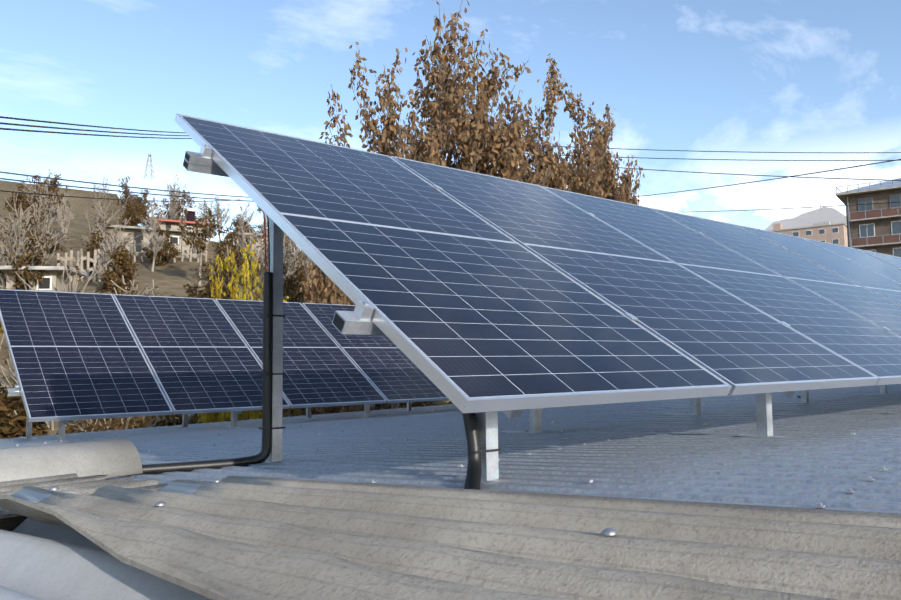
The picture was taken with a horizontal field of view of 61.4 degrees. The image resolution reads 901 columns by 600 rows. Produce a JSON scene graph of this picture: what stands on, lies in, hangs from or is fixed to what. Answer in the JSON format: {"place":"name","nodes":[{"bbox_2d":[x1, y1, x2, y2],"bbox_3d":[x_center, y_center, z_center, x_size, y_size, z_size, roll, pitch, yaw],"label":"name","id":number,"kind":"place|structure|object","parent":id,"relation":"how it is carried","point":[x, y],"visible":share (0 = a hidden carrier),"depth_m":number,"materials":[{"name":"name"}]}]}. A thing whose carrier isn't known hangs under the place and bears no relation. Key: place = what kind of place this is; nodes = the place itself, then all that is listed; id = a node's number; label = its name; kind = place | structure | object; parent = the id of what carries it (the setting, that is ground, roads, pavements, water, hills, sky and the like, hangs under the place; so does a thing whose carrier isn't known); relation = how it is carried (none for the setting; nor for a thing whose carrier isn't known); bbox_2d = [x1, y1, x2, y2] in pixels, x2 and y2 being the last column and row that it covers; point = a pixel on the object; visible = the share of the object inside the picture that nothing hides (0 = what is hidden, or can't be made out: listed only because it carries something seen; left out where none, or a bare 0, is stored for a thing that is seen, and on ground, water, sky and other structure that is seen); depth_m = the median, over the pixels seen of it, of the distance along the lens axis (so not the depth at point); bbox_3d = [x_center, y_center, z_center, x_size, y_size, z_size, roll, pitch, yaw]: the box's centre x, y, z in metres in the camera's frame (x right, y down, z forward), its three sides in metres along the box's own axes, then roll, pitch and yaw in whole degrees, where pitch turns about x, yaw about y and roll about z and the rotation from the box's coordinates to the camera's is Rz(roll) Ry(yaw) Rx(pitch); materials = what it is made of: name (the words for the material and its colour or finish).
{"place":"outdoors","nodes":[
{"label":"outdoors","id":0,"kind":"place"},
{"bbox_2d":[0,180,449,435],"bbox_3d":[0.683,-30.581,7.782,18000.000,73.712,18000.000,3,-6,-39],"label":"ground","id":1,"kind":"structure","parent":0,"point":[171,277],"depth_m":39.65,"materials":[{"name":"brown soil"}]},
{"bbox_2d":[3,183,30,212],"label":"tree","id":2,"kind":"object","parent":1,"relation":"on","point":[20,197],"visible":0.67,"depth_m":55.79,"materials":[{"name":"brown plant"}]},
{"bbox_2d":[0,190,35,288],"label":"twig bush","id":3,"kind":"object","parent":1,"relation":"on","point":[11,234],"visible":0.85,"depth_m":26.25,"materials":[{"name":"brown plant"}]},
{"bbox_2d":[0,227,41,281],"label":"tree","id":4,"kind":"object","parent":1,"relation":"on","point":[2,250],"visible":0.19,"depth_m":30.40,"materials":[{"name":"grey plant"}]},
{"bbox_2d":[0,383,50,438],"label":"dry bush","id":5,"kind":"object","parent":1,"relation":"on","point":[12,420],"visible":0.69,"depth_m":16.39,"materials":[{"name":"brown plant"}]},
{"bbox_2d":[8,231,52,289],"bbox_3d":[-14.453,-0.925,26.032,1.191,2.974,1.260,-1,-5,5],"label":"bush","id":6,"kind":"object","parent":1,"relation":"on","point":[26,274],"visible":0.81,"depth_m":25.99,"materials":[{"name":"brown plant"}]},
{"bbox_2d":[32,175,42,191],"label":"bare tree","id":7,"kind":"object","parent":1,"relation":"on","point":[36,181],"visible":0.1,"depth_m":51.98,"materials":[{"name":"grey plant"}]},
{"bbox_2d":[22,190,62,220],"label":"twig bush","id":8,"kind":"object","parent":1,"relation":"on","point":[35,199],"visible":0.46,"depth_m":47.12,"materials":[{"name":"brown plant"}]},
{"bbox_2d":[0,266,86,291],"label":"hill shed","id":9,"kind":"structure","parent":1,"relation":"on","point":[51,277],"depth_m":26.27,"materials":[{"name":"paint"}]},
{"bbox_2d":[15,208,71,265],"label":"tree","id":10,"kind":"object","parent":1,"relation":"on","point":[51,248],"visible":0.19,"depth_m":33.26,"materials":[{"name":"brown plant"}]},
{"bbox_2d":[20,169,68,222],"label":"tree","id":11,"kind":"object","parent":1,"relation":"on","point":[51,202],"visible":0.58,"depth_m":48.11,"materials":[{"name":"brown plant"}]},
{"bbox_2d":[28,190,71,265],"bbox_3d":[-17.228,-2.646,32.728,1.224,4.099,2.027,-1,-5,6],"label":"twig bush","id":12,"kind":"object","parent":1,"relation":"on","point":[38,224],"visible":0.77,"depth_m":32.22,"materials":[{"name":"grey plant"}]},
{"bbox_2d":[37,174,70,210],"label":"tree","id":13,"kind":"object","parent":1,"relation":"on","point":[52,188],"visible":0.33,"depth_m":51.50,"materials":[{"name":"brown plant"}]},
{"bbox_2d":[0,256,115,429],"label":"twig bush","id":14,"kind":"object","parent":1,"relation":"on","point":[52,423],"visible":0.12,"depth_m":17.86,"materials":[{"name":"grey plant"}]},
{"bbox_2d":[56,191,74,237],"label":"bare tree","id":15,"kind":"object","parent":1,"relation":"on","point":[65,219],"visible":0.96,"depth_m":42.29,"materials":[{"name":"grey plant"}]},
{"bbox_2d":[84,209,95,218],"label":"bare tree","id":16,"kind":"object","parent":1,"relation":"on","point":[86,214],"visible":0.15,"depth_m":62.81,"materials":[{"name":"grey plant"}]},
{"bbox_2d":[79,230,108,275],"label":"dry bush","id":17,"kind":"object","parent":1,"relation":"on","point":[93,245],"visible":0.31,"depth_m":33.67,"materials":[{"name":"brown plant"}]},
{"bbox_2d":[89,175,115,219],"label":"twig bush","id":18,"kind":"object","parent":1,"relation":"on","point":[100,200],"visible":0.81,"depth_m":61.13,"materials":[{"name":"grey plant"}]},
{"bbox_2d":[56,415,160,433],"bbox_3d":[-7.128,3.086,16.274,2.441,2.728,1.856,3,-6,-39],"label":"dry bush","id":19,"kind":"object","parent":1,"relation":"on","point":[100,424],"visible":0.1,"depth_m":16.28,"materials":[{"name":"brown plant"}]},
{"bbox_2d":[96,230,120,289],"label":"bare tree","id":20,"kind":"object","parent":1,"relation":"on","point":[102,259],"visible":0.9,"depth_m":29.80,"materials":[{"name":"grey plant"}]},
{"bbox_2d":[80,199,138,250],"bbox_3d":[-17.293,-3.341,38.544,2.854,3.580,1.487,2,-6,-31],"label":"twig bush","id":21,"kind":"object","parent":1,"relation":"on","point":[104,225],"visible":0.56,"depth_m":38.43,"materials":[{"name":"grey plant"}]},
{"bbox_2d":[96,244,141,294],"bbox_3d":[-12.812,-0.960,29.417,1.632,2.370,1.850,3,-6,-39],"label":"dry bush","id":22,"kind":"object","parent":1,"relation":"on","point":[124,265],"visible":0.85,"depth_m":28.98,"materials":[{"name":"brown plant"}]},
{"bbox_2d":[117,176,133,220],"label":"bare tree","id":23,"kind":"object","parent":1,"relation":"on","point":[126,195],"visible":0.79,"depth_m":52.44,"materials":[{"name":"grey plant"}]},
{"bbox_2d":[98,275,163,295],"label":"twig bush","id":24,"kind":"object","parent":1,"relation":"on","point":[147,292],"visible":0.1,"depth_m":22.68,"materials":[{"name":"grey plant"}]},
{"bbox_2d":[56,240,206,281],"bbox_3d":[-15.184,-1.887,36.401,2.656,3.489,9.994,-1,-5,8],"label":"old board fence","id":25,"kind":"object","parent":1,"relation":"on","point":[78,258],"visible":0.44,"depth_m":32.17,"materials":[{"name":"brown wood"}]},
{"bbox_2d":[117,197,146,225],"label":"tree","id":26,"kind":"object","parent":1,"relation":"on","point":[131,209],"visible":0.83,"depth_m":48.20,"materials":[{"name":"brown plant"}]},
{"bbox_2d":[130,189,162,226],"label":"tree","id":27,"kind":"object","parent":1,"relation":"on","point":[140,204],"visible":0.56,"depth_m":55.22,"materials":[{"name":"brown plant"}]},
{"bbox_2d":[135,195,162,225],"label":"twig bush","id":28,"kind":"object","parent":1,"relation":"on","point":[145,206],"visible":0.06,"depth_m":55.37,"materials":[{"name":"grey plant"}]},
{"bbox_2d":[142,153,156,179],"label":"transmission tower","id":29,"kind":"structure","parent":1,"relation":"on","point":[148,161],"depth_m":294.48,"materials":[{"name":"silver metal"}]},
{"bbox_2d":[106,225,201,257],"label":"hill house","id":30,"kind":"structure","parent":1,"relation":"on","point":[137,231],"depth_m":40.79,"materials":[{"name":"paint"}]},
{"bbox_2d":[141,201,166,271],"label":"bare tree","id":31,"kind":"object","parent":1,"relation":"on","point":[159,239],"visible":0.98,"depth_m":36.73,"materials":[{"name":"grey plant"}]},
{"bbox_2d":[143,220,181,266],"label":"dry bush","id":32,"kind":"object","parent":1,"relation":"on","point":[162,258],"visible":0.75,"depth_m":38.84,"materials":[{"name":"brown plant"}]},
{"bbox_2d":[153,175,187,219],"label":"tree","id":33,"kind":"object","parent":1,"relation":"on","point":[171,214],"visible":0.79,"depth_m":51.07,"materials":[{"name":"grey plant"}]},
{"bbox_2d":[139,208,209,236],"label":"house","id":34,"kind":"structure","parent":1,"relation":"on","point":[168,223],"depth_m":47.00,"materials":[{"name":"paint"}]},
{"bbox_2d":[154,413,202,426],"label":"dry bush","id":35,"kind":"object","parent":1,"relation":"on","point":[167,421],"visible":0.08,"depth_m":17.26,"materials":[{"name":"brown plant"}]},
{"bbox_2d":[161,187,195,221],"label":"tree","id":36,"kind":"object","parent":1,"relation":"on","point":[183,218],"visible":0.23,"depth_m":53.03,"materials":[{"name":"brown plant"}]},
{"bbox_2d":[176,207,220,285],"bbox_3d":[-11.241,-2.236,33.819,1.814,3.802,1.500,3,-6,-39],"label":"bare tree","id":37,"kind":"object","parent":1,"relation":"on","point":[196,240],"visible":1,"depth_m":33.78,"materials":[{"name":"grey plant"}]},
{"bbox_2d":[194,217,211,240],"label":"dry bush","id":38,"kind":"object","parent":1,"relation":"on","point":[203,218],"visible":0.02,"depth_m":50.39,"materials":[{"name":"brown plant"}]},
{"bbox_2d":[195,196,223,239],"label":"twig bush","id":39,"kind":"object","parent":1,"relation":"on","point":[203,207],"visible":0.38,"depth_m":62.42,"materials":[{"name":"grey plant"}]},
{"bbox_2d":[183,282,237,299],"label":"dry bush","id":40,"kind":"object","parent":1,"relation":"on","point":[196,293],"visible":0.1,"depth_m":25.38,"materials":[{"name":"brown plant"}]},
{"bbox_2d":[197,262,229,423],"bbox_3d":[-4.197,2.521,13.556,0.715,6.607,0.958,0,-5,-12],"label":"yellow tree","id":41,"kind":"object","parent":1,"relation":"on","point":[209,417],"visible":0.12,"depth_m":13.63,"materials":[{"name":"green plant"}]},
{"bbox_2d":[195,255,237,299],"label":"dry bush","id":42,"kind":"object","parent":1,"relation":"on","point":[220,272],"visible":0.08,"depth_m":26.79,"materials":[{"name":"brown plant"}]},
{"bbox_2d":[213,196,230,240],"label":"bare tree","id":43,"kind":"object","parent":1,"relation":"on","point":[220,218],"visible":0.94,"depth_m":58.64,"materials":[{"name":"grey plant"}]},
{"bbox_2d":[197,219,255,285],"bbox_3d":[-10.264,-1.987,35.276,2.596,3.420,2.296,3,-6,-39],"label":"tree","id":44,"kind":"object","parent":1,"relation":"on","point":[221,245],"visible":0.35,"depth_m":35.01,"materials":[{"name":"brown plant"}]},
{"bbox_2d":[231,214,252,232],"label":"tree","id":45,"kind":"object","parent":1,"relation":"on","point":[245,225],"visible":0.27,"depth_m":55.04,"materials":[{"name":"brown plant"}]},
{"bbox_2d":[235,202,256,253],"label":"bare tree","id":46,"kind":"object","parent":1,"relation":"on","point":[240,233],"visible":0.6,"depth_m":41.86,"materials":[{"name":"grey plant"}]},
{"bbox_2d":[237,245,255,273],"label":"tree","id":47,"kind":"object","parent":1,"relation":"on","point":[248,259],"visible":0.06,"depth_m":39.29,"materials":[{"name":"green plant"}]},
{"bbox_2d":[227,232,286,255],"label":"hill shed","id":48,"kind":"structure","parent":1,"relation":"on","point":[251,241],"depth_m":44.77,"materials":[{"name":"paint"}]},
{"bbox_2d":[222,203,298,300],"bbox_3d":[-6.705,-0.987,26.866,2.134,5.187,2.545,-3,-5,26],"label":"twig bush","id":49,"kind":"object","parent":1,"relation":"on","point":[259,256],"visible":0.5,"depth_m":27.06,"materials":[{"name":"brown plant"}]},
{"bbox_2d":[256,205,266,225],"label":"bare tree","id":50,"kind":"object","parent":1,"relation":"on","point":[259,210],"visible":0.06,"depth_m":67.10,"materials":[{"name":"grey plant"}]},
{"bbox_2d":[256,220,267,232],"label":"twig bush","id":51,"kind":"object","parent":1,"relation":"on","point":[262,227],"visible":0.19,"depth_m":67.45,"materials":[{"name":"grey plant"}]},
{"bbox_2d":[243,219,290,252],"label":"tree","id":52,"kind":"object","parent":1,"relation":"on","point":[256,237],"visible":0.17,"depth_m":40.23,"materials":[{"name":"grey plant"}]},
{"bbox_2d":[213,236,329,421],"bbox_3d":[-3.715,2.348,13.941,2.769,7.212,2.283,-3,-5,26],"label":"yellow tree","id":53,"kind":"object","parent":1,"relation":"on","point":[252,414],"visible":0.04,"depth_m":13.59,"materials":[{"name":"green plant"}]},
{"bbox_2d":[249,263,306,303],"bbox_3d":[-6.106,0.100,26.971,2.352,2.985,1.909,1,-5,-20],"label":"dry bush","id":54,"kind":"object","parent":1,"relation":"on","point":[289,284],"visible":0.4,"depth_m":27.12,"materials":[{"name":"brown plant"}]},
{"bbox_2d":[263,224,293,261],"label":"twig bush","id":55,"kind":"object","parent":1,"relation":"on","point":[288,255],"visible":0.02,"depth_m":36.64,"materials":[{"name":"brown plant"}]},
{"bbox_2d":[259,224,307,283],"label":"tree","id":56,"kind":"object","parent":1,"relation":"on","point":[295,266],"visible":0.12,"depth_m":32.05,"materials":[{"name":"brown plant"}]},
{"bbox_2d":[257,235,311,283],"bbox_3d":[-7.851,-1.364,34.507,2.510,3.056,2.676,-3,-5,21],"label":"twig bush","id":57,"kind":"object","parent":1,"relation":"on","point":[267,258],"visible":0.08,"depth_m":34.22,"materials":[{"name":"brown plant"}]},
{"bbox_2d":[287,255,311,292],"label":"tree","id":58,"kind":"object","parent":1,"relation":"on","point":[300,273],"visible":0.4,"depth_m":35.77,"materials":[{"name":"brown plant"}]},
{"bbox_2d":[287,243,311,286],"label":"bare tree","id":59,"kind":"object","parent":1,"relation":"on","point":[307,260],"visible":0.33,"depth_m":32.76,"materials":[{"name":"grey plant"}]},
{"bbox_2d":[289,244,310,265],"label":"twig bush","id":60,"kind":"object","parent":1,"relation":"on","point":[299,252],"visible":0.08,"depth_m":39.99,"materials":[{"name":"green plant"}]},
{"bbox_2d":[282,260,371,416],"bbox_3d":[-2.428,1.841,14.283,2.052,8.227,1.700,1,-5,-19],"label":"autumn tree","id":61,"kind":"object","parent":1,"relation":"on","point":[326,288],"visible":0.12,"depth_m":14.33,"materials":[{"name":"brown plant"}]},
{"bbox_2d":[319,42,467,410],"bbox_3d":[-0.899,0.021,16.506,3.561,11.296,3.681,3,-6,-39],"label":"autumn tree","id":62,"kind":"object","parent":1,"relation":"on","point":[389,133],"visible":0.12,"depth_m":16.24,"materials":[{"name":"brown plant"}]},
{"bbox_2d":[399,401,436,407],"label":"dry bush","id":63,"kind":"object","parent":1,"relation":"on","point":[414,404],"depth_m":22.40,"materials":[{"name":"brown plant"}]},
{"bbox_2d":[438,401,452,404],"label":"dry bush","id":64,"kind":"object","parent":1,"relation":"on","point":[448,403],"visible":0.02,"depth_m":23.90,"materials":[{"name":"yellow plant"}]},
{"bbox_2d":[0,116,900,211],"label":"power lines","id":65,"kind":"object","parent":1,"relation":"on","point":[253,201],"visible":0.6,"depth_m":28.77,"materials":[{"name":"grey"}]},
{"bbox_2d":[405,1,553,186],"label":"autumn tree","id":66,"kind":"object","parent":1,"relation":"on","point":[477,141],"visible":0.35,"depth_m":16.86,"materials":[{"name":"brown plant"}]},
{"bbox_2d":[519,54,614,198],"bbox_3d":[2.676,-0.237,19.475,4.208,12.104,4.097,1,-5,-20],"label":"autumn tree","id":67,"kind":"object","parent":1,"relation":"on","point":[580,180],"visible":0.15,"depth_m":19.49,"materials":[{"name":"brown plant"}]},
{"bbox_2d":[581,116,644,204],"bbox_3d":[4.610,0.064,22.326,3.294,11.577,3.174,3,-6,-39],"label":"autumn tree","id":68,"kind":"object","parent":1,"relation":"on","point":[609,181],"visible":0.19,"depth_m":22.05,"materials":[{"name":"brown plant"}]},
{"bbox_2d":[769,204,847,246],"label":"building","id":69,"kind":"structure","parent":1,"relation":"on","point":[829,232],"depth_m":202.27,"materials":[{"name":"paint"}]},
{"bbox_2d":[836,178,900,256],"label":"apartment block","id":70,"kind":"structure","parent":1,"relation":"on","point":[873,227],"depth_m":84.16,"materials":[{"name":"brown brick"}]},
{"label":"building walls","id":71,"kind":"object","parent":1,"relation":"on","visible":0},
{"bbox_2d":[0,384,900,513],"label":"metal roof","id":72,"kind":"structure","parent":71,"relation":"on","point":[819,452],"depth_m":3.00,"materials":[{"name":"grey metal"}]},
{"bbox_2d":[0,438,142,481],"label":"ridge cap","id":73,"kind":"object","parent":72,"relation":"on","point":[115,457],"visible":0.98,"depth_m":2.29,"materials":[{"name":"grey metal"}]},
{"bbox_2d":[0,473,168,530],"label":"roof sheet","id":74,"kind":"object","parent":72,"relation":"on","point":[73,483],"visible":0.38,"depth_m":1.91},
{"bbox_2d":[0,518,212,599],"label":"old sheets","id":75,"kind":"object","parent":72,"relation":"on","point":[41,561],"visible":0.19,"depth_m":0.93,"materials":[{"name":"grey metal"}]},
{"bbox_2d":[0,476,900,599],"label":"corrugated roof sheet","id":76,"kind":"object","parent":75,"relation":"on","point":[242,538],"visible":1,"depth_m":0.82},
{"bbox_2d":[49,479,616,535],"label":"screws","id":77,"kind":"object","parent":76,"relation":"on","point":[608,532],"visible":1,"depth_m":1.15,"materials":[{"name":"grey metal"}]},
{"bbox_2d":[0,289,448,441],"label":"solar panel array","id":78,"kind":"object","parent":72,"relation":"on","point":[76,356],"visible":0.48,"depth_m":7.71,"materials":[{"name":"blue glass"}]},
{"bbox_2d":[0,389,900,507],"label":"roof screws","id":79,"kind":"object","parent":72,"relation":"on","point":[820,505],"visible":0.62,"depth_m":4.16,"materials":[{"name":"metal"}]},
{"bbox_2d":[118,113,900,489],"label":"solar panel array","id":80,"kind":"object","parent":72,"relation":"on","point":[478,299],"visible":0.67,"depth_m":3.04,"materials":[{"name":"blue glass"}]},
{"bbox_2d":[0,0,900,252],"label":"sky","id":81,"kind":"structure","parent":0,"point":[744,77],"materials":[{"name":"blue"}]},
{"bbox_2d":[765,207,846,230],"bbox_3d":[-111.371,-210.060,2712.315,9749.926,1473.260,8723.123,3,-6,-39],"label":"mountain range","id":82,"kind":"structure","parent":0,"point":[827,214],"depth_m":5921.29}
]}

